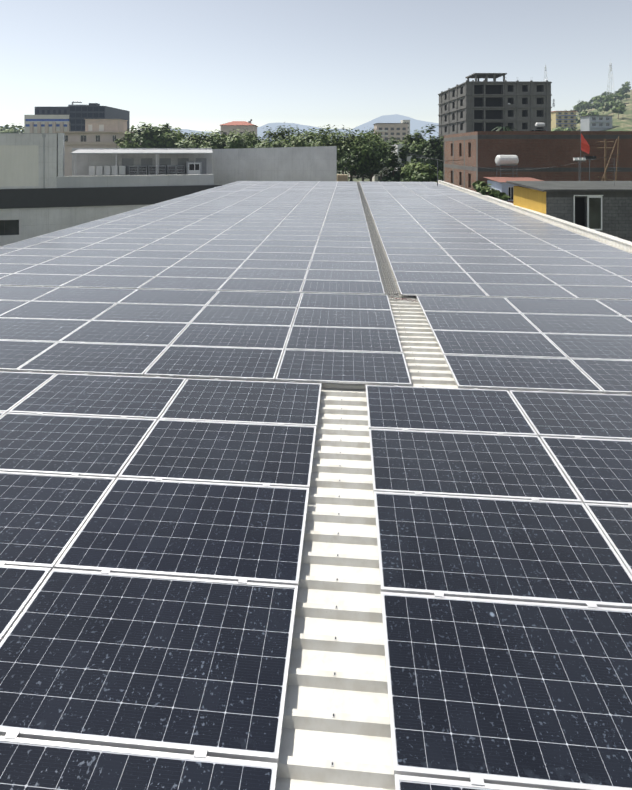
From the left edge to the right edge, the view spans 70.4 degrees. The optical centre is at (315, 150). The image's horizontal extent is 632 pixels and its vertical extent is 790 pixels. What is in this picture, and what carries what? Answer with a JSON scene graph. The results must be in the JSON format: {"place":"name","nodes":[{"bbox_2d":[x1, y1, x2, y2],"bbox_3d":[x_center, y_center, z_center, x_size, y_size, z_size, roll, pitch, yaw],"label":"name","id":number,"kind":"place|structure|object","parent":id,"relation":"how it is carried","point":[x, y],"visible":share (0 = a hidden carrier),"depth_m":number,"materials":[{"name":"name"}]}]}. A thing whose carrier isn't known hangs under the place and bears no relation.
{"place":"outdoors","nodes":[
{"label":"outdoors","id":0,"kind":"place"},
{"bbox_2d":[24,101,129,132],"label":"glass office block","id":1,"kind":"structure","parent":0,"point":[72,117],"depth_m":257.71,"materials":[{"name":"glass"}]},
{"bbox_2d":[3,114,438,143],"bbox_3d":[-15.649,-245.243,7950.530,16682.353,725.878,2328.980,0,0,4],"label":"distant mountains","id":2,"kind":"structure","parent":0,"point":[415,124],"depth_m":7512.84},
{"bbox_2d":[0,0,631,131],"label":"sky","id":3,"kind":"structure","parent":0,"point":[197,65],"materials":[{"name":"blue"}]},
{"bbox_2d":[337,166,431,181],"bbox_3d":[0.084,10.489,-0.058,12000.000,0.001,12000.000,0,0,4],"label":"ground","id":4,"kind":"structure","parent":0,"point":[360,179],"depth_m":164.18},
{"bbox_2d":[53,119,140,175],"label":"building","id":5,"kind":"structure","parent":4,"relation":"on","point":[101,133],"depth_m":148.94,"materials":[{"name":"white concrete"}]},
{"bbox_2d":[0,133,221,245],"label":"building wing","id":6,"kind":"structure","parent":4,"relation":"on","point":[41,193],"depth_m":45.31,"materials":[{"name":"concrete"}]},
{"bbox_2d":[220,119,257,140],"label":"pink villa","id":7,"kind":"object","parent":4,"relation":"on","point":[227,128],"visible":0.17,"depth_m":199.53,"materials":[{"name":"paint"}]},
{"bbox_2d":[0,122,514,200],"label":"trees","id":8,"kind":"object","parent":4,"relation":"on","point":[369,155],"visible":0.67,"depth_m":91.92,"materials":[{"name":"green plant"}]},
{"bbox_2d":[212,146,347,184],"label":"white wall","id":9,"kind":"structure","parent":4,"relation":"on","point":[319,163],"depth_m":60.37,"materials":[{"name":"white paint"}]},
{"bbox_2d":[3,180,631,789],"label":"solar roof building","id":10,"kind":"structure","parent":4,"relation":"on","point":[335,734],"depth_m":4.03,"materials":[{"name":"white metal"}]},
{"bbox_2d":[0,181,631,789],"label":"solar panels","id":11,"kind":"object","parent":10,"relation":"on","point":[152,523],"visible":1,"depth_m":5.21,"materials":[{"name":"blue glass"}]},
{"bbox_2d":[357,182,398,296],"bbox_3d":[3.656,3.948,34.032,0.318,0.058,43.884,0,0,4],"label":"cable tray","id":12,"kind":"object","parent":10,"relation":"on","point":[390,284],"visible":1,"depth_m":16.82,"materials":[{"name":"grey metal"}]},
{"bbox_2d":[389,293,416,301],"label":"string cables","id":13,"kind":"object","parent":10,"relation":"on","point":[402,297],"visible":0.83,"depth_m":11.88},
{"bbox_2d":[349,120,413,181],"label":"white apartments","id":14,"kind":"structure","parent":4,"relation":"on","point":[386,131],"depth_m":300.68,"materials":[{"name":"concrete"}]},
{"bbox_2d":[407,133,620,185],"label":"yard fixtures","id":15,"kind":"object","parent":4,"relation":"on","point":[506,160],"visible":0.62,"depth_m":40.70,"materials":[{"name":"metal"}]},
{"bbox_2d":[444,123,631,194],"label":"brick building","id":16,"kind":"structure","parent":4,"relation":"on","point":[534,150],"depth_m":47.06,"materials":[{"name":"brick"}]},
{"bbox_2d":[484,177,631,241],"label":"block house","id":17,"kind":"structure","parent":4,"relation":"on","point":[603,206],"depth_m":26.20,"materials":[{"name":"concrete"}]},
{"bbox_2d":[438,73,551,138],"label":"unfinished building","id":18,"kind":"structure","parent":0,"point":[477,105],"depth_m":120.86,"materials":[{"name":"grey concrete"}]},
{"bbox_2d":[576,89,631,130],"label":"hillside","id":19,"kind":"structure","parent":0,"point":[623,122],"depth_m":346.53,"materials":[{"name":"green plant"}]},
{"bbox_2d":[543,59,614,106],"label":"antenna towers","id":20,"kind":"structure","parent":19,"relation":"on","point":[607,84],"depth_m":476.12,"materials":[{"name":"grey metal"}]},
{"bbox_2d":[551,103,628,130],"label":"distant buildings","id":21,"kind":"structure","parent":19,"relation":"on","point":[564,119],"depth_m":311.37,"materials":[{"name":"concrete"}]},
{"bbox_2d":[551,81,630,130],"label":"hill trees","id":22,"kind":"object","parent":19,"relation":"on","point":[609,100],"visible":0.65,"depth_m":432.32,"materials":[{"name":"green plant"}]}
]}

